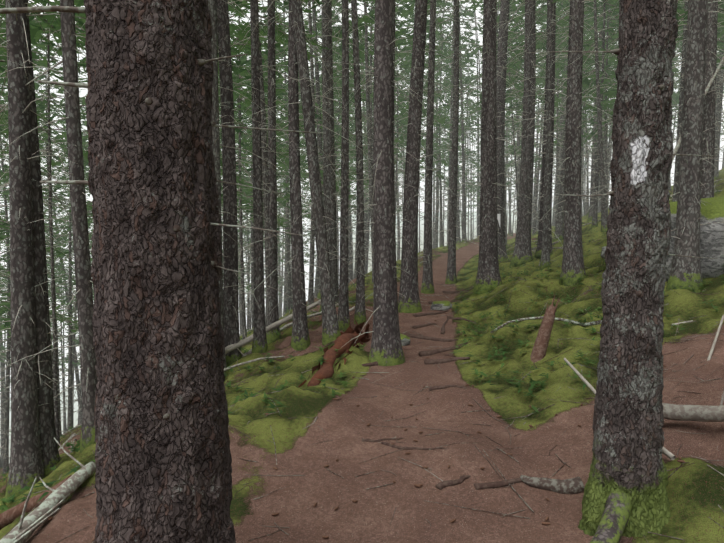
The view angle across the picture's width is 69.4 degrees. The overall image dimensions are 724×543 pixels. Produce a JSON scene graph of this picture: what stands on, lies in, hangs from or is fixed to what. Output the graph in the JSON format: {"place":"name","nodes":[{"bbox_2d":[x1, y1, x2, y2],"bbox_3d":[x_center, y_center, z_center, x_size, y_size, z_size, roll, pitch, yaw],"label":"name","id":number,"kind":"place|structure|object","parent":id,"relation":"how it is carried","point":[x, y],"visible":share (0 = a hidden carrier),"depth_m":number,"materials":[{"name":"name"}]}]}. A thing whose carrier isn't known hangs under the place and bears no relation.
{"place":"outdoors","nodes":[
{"label":"outdoors","id":0,"kind":"place"},
{"bbox_2d":[0,168,723,542],"bbox_3d":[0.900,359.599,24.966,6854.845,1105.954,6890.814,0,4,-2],"label":"hillside ground","id":1,"kind":"structure","parent":0,"point":[310,480],"depth_m":3.93,"materials":[{"name":"brown soil"}]},
{"bbox_2d":[84,0,235,542],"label":"tree trunk","id":2,"kind":"object","parent":1,"relation":"on","point":[158,340],"visible":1,"depth_m":1.74,"materials":[{"name":"brown plant"}]},
{"bbox_2d":[0,0,723,542],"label":"tree trunks","id":3,"kind":"object","parent":1,"relation":"on","point":[32,452],"visible":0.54,"depth_m":7.61,"materials":[{"name":"grey plant"}]},
{"bbox_2d":[0,56,723,542],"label":"fallen branches","id":4,"kind":"object","parent":1,"relation":"on","point":[44,508],"visible":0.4,"depth_m":3.82,"materials":[{"name":"brown wood"}]},
{"bbox_2d":[0,189,723,525],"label":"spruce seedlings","id":5,"kind":"object","parent":1,"relation":"on","point":[279,389],"visible":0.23,"depth_m":5.67,"materials":[{"name":"green plant"}]},
{"bbox_2d":[48,308,699,541],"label":"pine cones","id":6,"kind":"object","parent":1,"relation":"on","point":[416,485],"visible":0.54,"depth_m":3.39,"materials":[{"name":"brown plant"}]},
{"bbox_2d":[400,334,409,345],"bbox_3d":[0.476,0.903,6.881,0.333,0.160,0.275,0,4,-2],"label":"trail rock","id":7,"kind":"object","parent":1,"relation":"on","point":[405,340],"visible":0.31,"depth_m":6.77,"materials":[{"name":"grey stone"}]},
{"bbox_2d":[430,301,451,310],"bbox_3d":[1.407,0.622,9.262,0.410,0.208,0.333,0,4,-2],"label":"trail rock","id":8,"kind":"object","parent":1,"relation":"on","point":[441,305],"visible":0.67,"depth_m":9.13,"materials":[{"name":"grey stone"}]},
{"bbox_2d":[578,0,677,536],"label":"tree trunk","id":9,"kind":"object","parent":1,"relation":"on","point":[628,431],"visible":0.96,"depth_m":2.60,"materials":[{"name":"grey plant"}]},
{"bbox_2d":[665,196,723,280],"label":"granite boulder","id":10,"kind":"object","parent":1,"relation":"on","point":[712,240],"visible":0.27,"depth_m":6.49,"materials":[{"name":"grey stone"}]},
{"bbox_2d":[0,0,723,391],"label":"foliage","id":11,"kind":"object","parent":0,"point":[38,36],"visible":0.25,"depth_m":16.02,"materials":[{"name":"green plant"}]},
{"bbox_2d":[0,0,723,459],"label":"bare branches","id":12,"kind":"object","parent":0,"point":[32,10],"visible":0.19,"depth_m":9.95,"materials":[{"name":"grey wood"}]},
{"bbox_2d":[0,0,723,398],"label":"sky","id":13,"kind":"structure","parent":0,"point":[83,92],"materials":[{"name":"white"}]},
{"bbox_2d":[600,244,606,258],"bbox_3d":[4.799,-0.352,8.774,1.415,0.483,0.949,0,4,-2],"label":"rock","id":14,"kind":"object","parent":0,"point":[602,255],"depth_m":8.91,"materials":[{"name":"grey stone"}]}
]}

